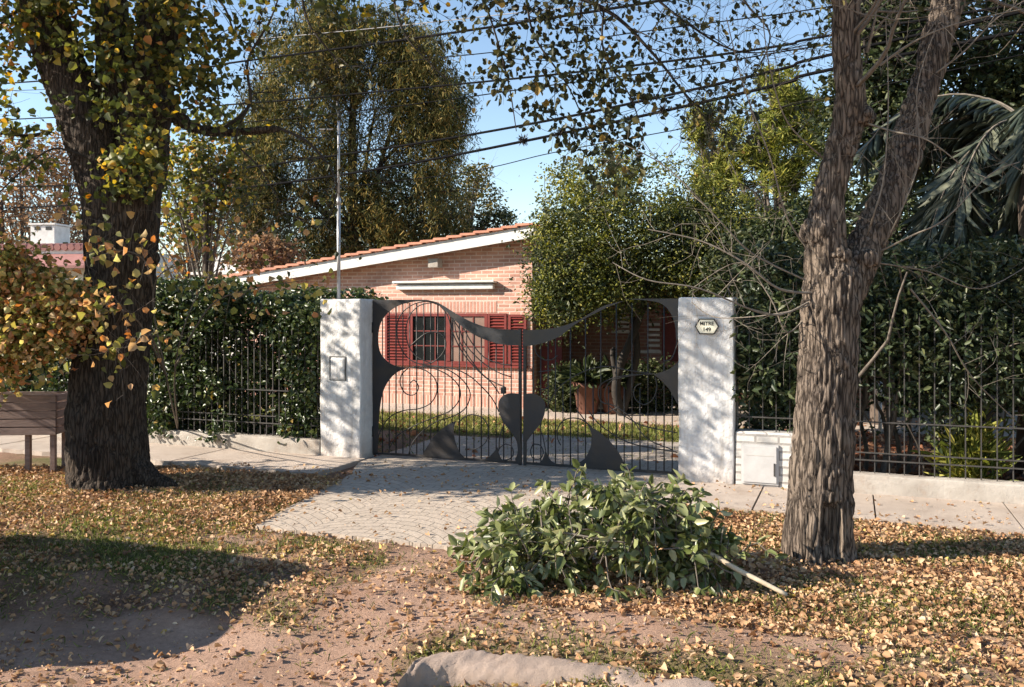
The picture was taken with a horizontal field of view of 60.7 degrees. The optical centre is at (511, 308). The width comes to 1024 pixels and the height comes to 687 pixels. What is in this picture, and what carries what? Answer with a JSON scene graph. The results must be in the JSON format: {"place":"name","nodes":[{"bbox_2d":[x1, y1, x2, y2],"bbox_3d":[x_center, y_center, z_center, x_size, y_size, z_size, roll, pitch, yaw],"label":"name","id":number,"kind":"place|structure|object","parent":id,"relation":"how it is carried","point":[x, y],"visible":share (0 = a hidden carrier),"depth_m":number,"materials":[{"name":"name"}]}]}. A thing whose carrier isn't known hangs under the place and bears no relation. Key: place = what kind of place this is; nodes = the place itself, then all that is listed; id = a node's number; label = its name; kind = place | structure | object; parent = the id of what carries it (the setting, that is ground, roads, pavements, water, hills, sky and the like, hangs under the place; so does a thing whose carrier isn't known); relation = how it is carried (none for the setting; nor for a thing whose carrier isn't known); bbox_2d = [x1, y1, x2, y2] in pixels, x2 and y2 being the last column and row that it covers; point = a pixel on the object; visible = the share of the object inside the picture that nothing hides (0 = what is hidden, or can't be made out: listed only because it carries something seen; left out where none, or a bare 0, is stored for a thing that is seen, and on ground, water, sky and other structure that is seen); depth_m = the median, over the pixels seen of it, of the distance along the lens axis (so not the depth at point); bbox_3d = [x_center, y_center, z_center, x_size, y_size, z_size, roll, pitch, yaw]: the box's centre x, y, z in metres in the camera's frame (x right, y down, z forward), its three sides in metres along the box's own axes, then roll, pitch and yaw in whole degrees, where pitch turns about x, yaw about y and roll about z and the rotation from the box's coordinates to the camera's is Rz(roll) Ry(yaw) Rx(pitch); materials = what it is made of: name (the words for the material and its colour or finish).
{"place":"outdoors","nodes":[
{"label":"outdoors","id":0,"kind":"place"},
{"bbox_2d":[0,435,49,444],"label":"pavement","id":1,"kind":"structure","parent":0,"point":[5,439],"depth_m":13.25,"materials":[{"name":"concrete"}]},
{"bbox_2d":[0,437,61,457],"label":"pavement","id":2,"kind":"structure","parent":0,"point":[40,446],"depth_m":12.41,"materials":[{"name":"concrete"}]},
{"bbox_2d":[150,443,225,465],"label":"pavement","id":3,"kind":"structure","parent":0,"point":[163,454],"depth_m":12.04,"materials":[{"name":"concrete"}]},
{"bbox_2d":[171,449,364,477],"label":"pavement","id":4,"kind":"structure","parent":0,"point":[270,462],"depth_m":11.27,"materials":[{"name":"concrete"}]},
{"bbox_2d":[1,0,623,57],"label":"overhead cable","id":5,"kind":"object","parent":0,"point":[402,25],"visible":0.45,"depth_m":20.43,"materials":[{"name":"black rubber"}]},
{"bbox_2d":[0,0,662,83],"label":"overhead cable","id":6,"kind":"object","parent":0,"point":[452,32],"visible":0.42,"depth_m":20.78,"materials":[{"name":"black rubber"}]},
{"bbox_2d":[13,0,872,90],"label":"overhead cable","id":7,"kind":"object","parent":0,"point":[515,49],"visible":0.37,"depth_m":19.17,"materials":[{"name":"black rubber"}]},
{"bbox_2d":[255,436,678,562],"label":"driveway","id":8,"kind":"structure","parent":0,"point":[407,518],"depth_m":9.48,"materials":[{"name":"grey stone"}]},
{"bbox_2d":[5,17,987,139],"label":"overhead cable","id":9,"kind":"object","parent":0,"point":[563,83],"visible":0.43,"depth_m":18.01,"materials":[{"name":"black rubber"}]},
{"bbox_2d":[0,0,1020,276],"label":"sky","id":10,"kind":"structure","parent":0,"point":[493,116],"materials":[{"name":"blue"}]},
{"bbox_2d":[0,349,1023,686],"bbox_3d":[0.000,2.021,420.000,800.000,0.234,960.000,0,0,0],"label":"ground","id":11,"kind":"structure","parent":0,"point":[246,639],"depth_m":5.57,"materials":[{"name":"soil"}]},
{"bbox_2d":[0,200,13,243],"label":"utility post","id":12,"kind":"object","parent":11,"relation":"on","point":[2,228],"visible":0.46,"depth_m":33.75,"materials":[{"name":"brown wood"}]},
{"bbox_2d":[2,29,1023,208],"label":"overhead cable","id":13,"kind":"object","parent":12,"relation":"attached to","point":[711,100],"visible":0.53,"depth_m":17.79,"materials":[{"name":"black rubber"}]},
{"bbox_2d":[518,134,527,146],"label":"air plant","id":14,"kind":"object","parent":13,"relation":"attached to","point":[522,139],"visible":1,"depth_m":18.45,"materials":[{"name":"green plant"}]},
{"bbox_2d":[554,127,563,137],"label":"air plant","id":15,"kind":"object","parent":13,"relation":"attached to","point":[559,132],"visible":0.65,"depth_m":17.83,"materials":[{"name":"green plant"}]},
{"bbox_2d":[654,104,667,117],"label":"air plant","id":16,"kind":"object","parent":13,"relation":"attached to","point":[660,109],"visible":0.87,"depth_m":16.44,"materials":[{"name":"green plant"}]},
{"bbox_2d":[3,54,1023,217],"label":"overhead cable","id":17,"kind":"object","parent":12,"relation":"attached to","point":[646,135],"visible":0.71,"depth_m":16.55,"materials":[{"name":"black rubber"}]},
{"bbox_2d":[0,391,67,471],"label":"slatted bin","id":18,"kind":"object","parent":11,"relation":"on","point":[36,413],"visible":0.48,"depth_m":10.62,"materials":[{"name":"brown wood"}]},
{"bbox_2d":[0,122,81,243],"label":"brown tree","id":19,"kind":"object","parent":11,"relation":"on","point":[12,220],"visible":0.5,"depth_m":33.78,"materials":[{"name":"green plant"}]},
{"bbox_2d":[0,213,127,406],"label":"autumn shrub","id":20,"kind":"object","parent":11,"relation":"on","point":[42,325],"visible":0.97,"depth_m":9.21,"materials":[{"name":"yellow plant"}]},
{"bbox_2d":[0,223,180,280],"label":"white neighbour house","id":21,"kind":"structure","parent":11,"relation":"on","point":[54,236],"depth_m":29.96,"materials":[{"name":"paint"}]},
{"bbox_2d":[43,428,320,454],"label":"wall","id":22,"kind":"structure","parent":11,"relation":"on","point":[268,443],"depth_m":12.22,"materials":[{"name":"paint"}]},
{"bbox_2d":[24,328,320,438],"bbox_3d":[-5.680,1.028,13.085,6.732,1.495,0.030,0,0,21],"label":"iron fence","id":23,"kind":"object","parent":22,"relation":"on","point":[247,414],"visible":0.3,"depth_m":12.37,"materials":[{"name":"metal"}]},
{"bbox_2d":[60,195,334,429],"bbox_3d":[-4.509,0.286,10.749,4.171,3.332,3.173,0,0,41],"label":"yellow leaved sapling","id":24,"kind":"object","parent":11,"relation":"on","point":[107,245],"visible":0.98,"depth_m":9.42,"materials":[{"name":"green plant"}]},
{"bbox_2d":[0,276,407,444],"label":"hedge","id":25,"kind":"object","parent":11,"relation":"on","point":[295,319],"visible":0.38,"depth_m":12.57,"materials":[{"name":"green plant"}]},
{"bbox_2d":[160,92,269,356],"bbox_3d":[-7.010,-1.336,20.032,2.913,6.877,2.335,0,0,0],"label":"yellow tree","id":26,"kind":"object","parent":11,"relation":"on","point":[203,173],"visible":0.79,"depth_m":19.84,"materials":[{"name":"green plant"}]},
{"bbox_2d":[191,255,239,354],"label":"white outbuilding","id":27,"kind":"structure","parent":11,"relation":"on","point":[225,272],"depth_m":23.98,"materials":[{"name":"paint"}]},
{"bbox_2d":[156,127,280,351],"bbox_3d":[-9.014,-2.094,25.956,5.578,8.394,4.691,0,0,0],"label":"bare tree","id":28,"kind":"object","parent":11,"relation":"on","point":[188,270],"visible":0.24,"depth_m":25.80,"materials":[{"name":"brown plant"}]},
{"bbox_2d":[216,114,287,244],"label":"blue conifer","id":29,"kind":"object","parent":11,"relation":"on","point":[231,210],"visible":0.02,"depth_m":29.78,"materials":[{"name":"green plant"}]},
{"bbox_2d":[237,249,295,272],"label":"brick outbuilding","id":30,"kind":"structure","parent":11,"relation":"on","point":[257,258],"depth_m":23.05,"materials":[{"name":"tile"}]},
{"bbox_2d":[218,220,315,275],"bbox_3d":[-6.042,-0.054,21.515,2.211,4.328,1.720,0,0,-27],"label":"russet bush","id":31,"kind":"object","parent":11,"relation":"on","point":[276,243],"visible":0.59,"depth_m":21.33,"materials":[{"name":"brown plant"}]},
{"bbox_2d":[320,299,377,459],"bbox_3d":[-2.203,0.983,11.848,0.637,2.236,0.480,0,0,21],"label":"gate post","id":32,"kind":"object","parent":11,"relation":"on","point":[346,396],"visible":0.88,"depth_m":11.64,"materials":[{"name":"white paint"}]},
{"bbox_2d":[319,101,340,298],"bbox_3d":[-2.466,-1.466,11.874,0.290,2.712,0.062,0,0,0],"label":"metal mast","id":33,"kind":"object","parent":32,"relation":"on","point":[339,230],"visible":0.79,"depth_m":11.86,"materials":[{"name":"grey metal"}]},
{"bbox_2d":[372,299,678,474],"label":"driveway gate","id":34,"kind":"structure","parent":32,"relation":"attached to","point":[603,453],"depth_m":11.05,"materials":[{"name":"grey metal"}]},
{"bbox_2d":[222,0,482,261],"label":"drooping conifer","id":35,"kind":"object","parent":11,"relation":"on","point":[375,221],"visible":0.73,"depth_m":26.04,"materials":[{"name":"green plant"}]},
{"bbox_2d":[321,159,491,254],"bbox_3d":[-3.734,-1.635,29.820,6.560,7.495,4.272,0,0,0],"label":"dark conifer","id":36,"kind":"object","parent":11,"relation":"on","point":[478,215],"visible":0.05,"depth_m":29.74,"materials":[{"name":"green plant"}]},
{"bbox_2d":[0,0,863,491],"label":"broad tree","id":37,"kind":"object","parent":11,"relation":"on","point":[118,112],"visible":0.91,"depth_m":9.54,"materials":[{"name":"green plant"}]},
{"bbox_2d":[442,149,511,228],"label":"airy tree","id":38,"kind":"object","parent":11,"relation":"on","point":[476,180],"visible":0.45,"depth_m":37.81,"materials":[{"name":"green plant"}]},
{"bbox_2d":[246,406,744,464],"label":"lawn","id":39,"kind":"structure","parent":11,"relation":"on","point":[493,431],"depth_m":14.68,"materials":[{"name":"green plant"}]},
{"bbox_2d":[453,197,545,234],"bbox_3d":[-0.205,-1.025,29.826,3.966,6.279,2.577,0,0,0],"label":"round dark shrub","id":40,"kind":"object","parent":11,"relation":"on","point":[505,217],"visible":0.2,"depth_m":29.86,"materials":[{"name":"green plant"}]},
{"bbox_2d":[0,533,1019,686],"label":"pebbles","id":41,"kind":"object","parent":11,"relation":"on","point":[281,656],"visible":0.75,"depth_m":5.35,"materials":[{"name":"stone"}]},
{"bbox_2d":[0,461,1023,686],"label":"leaf litter","id":42,"kind":"object","parent":11,"relation":"on","point":[279,479],"visible":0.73,"depth_m":6.26,"materials":[{"name":"brown plant"}]},
{"bbox_2d":[215,223,869,409],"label":"brick house","id":43,"kind":"structure","parent":11,"relation":"on","point":[467,276],"depth_m":17.89,"materials":[{"name":"brick"}]},
{"bbox_2d":[410,313,486,364],"bbox_3d":[-1.301,0.605,17.830,1.732,1.030,0.048,0,0,21],"label":"window","id":44,"kind":"structure","parent":43,"relation":"in","point":[478,318],"depth_m":17.88,"materials":[{"name":"red paint"}]},
{"bbox_2d":[541,307,562,407],"bbox_3d":[0.788,0.915,17.443,0.440,2.130,0.065,0,0,21],"label":"door","id":45,"kind":"structure","parent":43,"relation":"in","point":[559,351],"depth_m":17.43,"materials":[{"name":"red wood"}]},
{"bbox_2d":[397,649,722,686],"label":"kerb fragment","id":46,"kind":"object","parent":11,"relation":"on","point":[471,666],"visible":0.98,"depth_m":4.86,"materials":[{"name":"concrete"}]},
{"bbox_2d":[447,458,788,606],"bbox_3d":[0.694,1.619,6.427,2.428,0.970,1.546,0,0,0],"label":"cut branch heap","id":47,"kind":"object","parent":11,"relation":"on","point":[513,548],"visible":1,"depth_m":6.24,"materials":[{"name":"green plant"}]},
{"bbox_2d":[238,396,1017,439],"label":"terrace","id":48,"kind":"structure","parent":11,"relation":"on","point":[604,417],"depth_m":16.18,"materials":[{"name":"concrete"}]},
{"bbox_2d":[535,358,583,412],"bbox_3d":[1.064,1.515,16.923,1.260,1.110,1.226,0,0,0],"label":"porch shrub","id":49,"kind":"object","parent":48,"relation":"on","point":[559,395],"visible":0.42,"depth_m":16.72,"materials":[{"name":"green plant"}]},
{"bbox_2d":[557,352,611,413],"bbox_3d":[1.355,1.416,16.541,1.046,1.168,1.119,0,0,0],"label":"potted plant","id":50,"kind":"object","parent":48,"relation":"on","point":[578,380],"visible":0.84,"depth_m":16.34,"materials":[{"name":"green plant"}]},
{"bbox_2d":[583,354,643,413],"bbox_3d":[1.917,1.402,16.527,1.085,1.195,1.079,0,0,-37],"label":"potted plant","id":51,"kind":"object","parent":48,"relation":"on","point":[623,382],"visible":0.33,"depth_m":16.36,"materials":[{"name":"green plant"}]},
{"bbox_2d":[627,355,678,413],"bbox_3d":[2.591,1.459,16.948,1.905,1.225,1.394,0,0,-25],"label":"porch shrub","id":52,"kind":"object","parent":48,"relation":"on","point":[642,379],"visible":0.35,"depth_m":16.76,"materials":[{"name":"green plant"}]},
{"bbox_2d":[501,131,779,415],"bbox_3d":[2.532,-0.643,15.660,5.440,5.345,3.947,0,0,0],"label":"tree","id":53,"kind":"object","parent":11,"relation":"on","point":[553,287],"visible":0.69,"depth_m":15.29,"materials":[{"name":"green plant"}]},
{"bbox_2d":[374,416,1023,480],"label":"garden leaf litter","id":54,"kind":"object","parent":11,"relation":"on","point":[870,468],"visible":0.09,"depth_m":12.47,"materials":[{"name":"plant"}]},
{"bbox_2d":[678,297,738,483],"bbox_3d":[2.275,0.985,10.115,0.642,2.239,0.480,0,0,21],"label":"gate post","id":55,"kind":"object","parent":11,"relation":"on","point":[707,416],"visible":0.84,"depth_m":9.90,"materials":[{"name":"white paint"}]},
{"bbox_2d":[695,319,718,333],"bbox_3d":[2.199,0.198,9.877,0.270,0.176,0.018,0,0,21],"label":"house number plate","id":56,"kind":"object","parent":55,"relation":"attached to","point":[711,326],"visible":1,"depth_m":9.87,"materials":[{"name":"white ceramic"}]},
{"bbox_2d":[668,95,787,230],"bbox_3d":[5.884,-2.033,25.119,4.684,8.277,2.639,0,0,0],"label":"pine tree","id":57,"kind":"object","parent":11,"relation":"on","point":[719,161],"visible":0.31,"depth_m":24.89,"materials":[{"name":"green plant"}]},
{"bbox_2d":[735,428,791,487],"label":"meter wall","id":58,"kind":"structure","parent":11,"relation":"on","point":[761,458],"depth_m":9.68,"materials":[{"name":"white brick"}]},
{"bbox_2d":[743,445,776,483],"bbox_3d":[2.735,1.720,9.676,0.360,0.400,0.023,0,0,21],"label":"meter door","id":59,"kind":"structure","parent":58,"relation":"in","point":[759,462],"depth_m":9.67,"materials":[{"name":"white metal"}]},
{"bbox_2d":[702,62,829,237],"bbox_3d":[7.286,-2.328,24.074,4.497,8.876,2.943,0,0,0],"label":"pine tree","id":60,"kind":"object","parent":11,"relation":"on","point":[788,167],"visible":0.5,"depth_m":23.61,"materials":[{"name":"green plant"}]},
{"bbox_2d":[681,183,873,428],"bbox_3d":[3.973,0.041,13.558,3.018,4.138,3.261,0,0,0],"label":"dense shrub","id":61,"kind":"object","parent":11,"relation":"on","point":[776,231],"visible":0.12,"depth_m":13.72,"materials":[{"name":"green plant"}]},
{"bbox_2d":[568,0,1023,566],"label":"furrowed tree","id":62,"kind":"object","parent":11,"relation":"on","point":[840,266],"visible":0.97,"depth_m":6.93,"materials":[{"name":"grey plant"}]},
{"bbox_2d":[681,220,1023,478],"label":"tall hedge","id":63,"kind":"object","parent":11,"relation":"on","point":[882,306],"visible":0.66,"depth_m":9.54,"materials":[{"name":"green plant"}]},
{"bbox_2d":[763,0,982,424],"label":"evergreen tree","id":64,"kind":"object","parent":11,"relation":"on","point":[897,93],"visible":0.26,"depth_m":14.61,"materials":[{"name":"green plant"}]},
{"bbox_2d":[739,270,1019,410],"bbox_3d":[9.019,0.615,18.457,11.077,4.962,4.988,0,0,0],"label":"back tree","id":65,"kind":"object","parent":11,"relation":"on","point":[906,391],"visible":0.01,"depth_m":17.26,"materials":[{"name":"green plant"}]},
{"bbox_2d":[875,381,883,433],"bbox_3d":[5.891,1.580,14.005,0.150,0.840,0.150,0,0,0],"label":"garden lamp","id":66,"kind":"object","parent":11,"relation":"on","point":[879,417],"visible":0.27,"depth_m":13.98,"materials":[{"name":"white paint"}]},
{"bbox_2d":[845,0,1023,421],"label":"evergreen tree","id":67,"kind":"object","parent":11,"relation":"on","point":[1003,82],"visible":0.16,"depth_m":14.88,"materials":[{"name":"green plant"}]},
{"bbox_2d":[850,93,1023,473],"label":"palm tree","id":68,"kind":"object","parent":11,"relation":"on","point":[991,126],"visible":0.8,"depth_m":10.54,"materials":[{"name":"green plant"}]},
{"bbox_2d":[853,471,1023,504],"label":"wall","id":69,"kind":"structure","parent":11,"relation":"on","point":[1004,492],"depth_m":9.05,"materials":[{"name":"paint"}]},
{"bbox_2d":[736,313,1023,481],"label":"iron fence","id":70,"kind":"object","parent":69,"relation":"on","point":[919,455],"visible":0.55,"depth_m":9.17,"materials":[{"name":"metal"}]},
{"bbox_2d":[911,394,1021,480],"bbox_3d":[4.923,1.541,9.464,1.068,1.308,1.022,0,0,0],"label":"spiky plant","id":71,"kind":"object","parent":11,"relation":"on","point":[973,447],"visible":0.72,"depth_m":9.34,"materials":[{"name":"green leaf"}]},
{"bbox_2d":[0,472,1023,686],"bbox_3d":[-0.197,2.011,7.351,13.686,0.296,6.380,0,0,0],"label":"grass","id":72,"kind":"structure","parent":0,"point":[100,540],"depth_m":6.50,"materials":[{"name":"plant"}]},
{"bbox_2d":[0,2,1023,119],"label":"overhead cable","id":73,"kind":"object","parent":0,"point":[866,29],"visible":0.64,"depth_m":17.41,"materials":[{"name":"black rubber"}]},
{"bbox_2d":[5,11,1020,187],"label":"overhead cable","id":74,"kind":"object","parent":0,"point":[747,77],"visible":0.51,"depth_m":17.17,"materials":[{"name":"black rubber"}]},
{"bbox_2d":[509,434,678,447],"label":"garden path","id":75,"kind":"structure","parent":0,"point":[621,442],"depth_m":13.09,"materials":[{"name":"concrete"}]},
{"bbox_2d":[660,481,762,512],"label":"pavement","id":76,"kind":"structure","parent":0,"point":[741,496],"depth_m":9.24,"materials":[{"name":"concrete"}]},
{"bbox_2d":[753,486,874,520],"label":"pavement","id":77,"kind":"structure","parent":0,"point":[864,506],"depth_m":8.88,"materials":[{"name":"concrete"}]},
{"bbox_2d":[874,494,1023,535],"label":"pavement","id":78,"kind":"structure","parent":0,"point":[891,505],"depth_m":8.38,"materials":[{"name":"concrete"}]},
{"bbox_2d":[1005,504,1023,528],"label":"pavement","id":79,"kind":"structure","parent":0,"point":[1017,513],"depth_m":8.49,"materials":[{"name":"concrete"}]}
]}

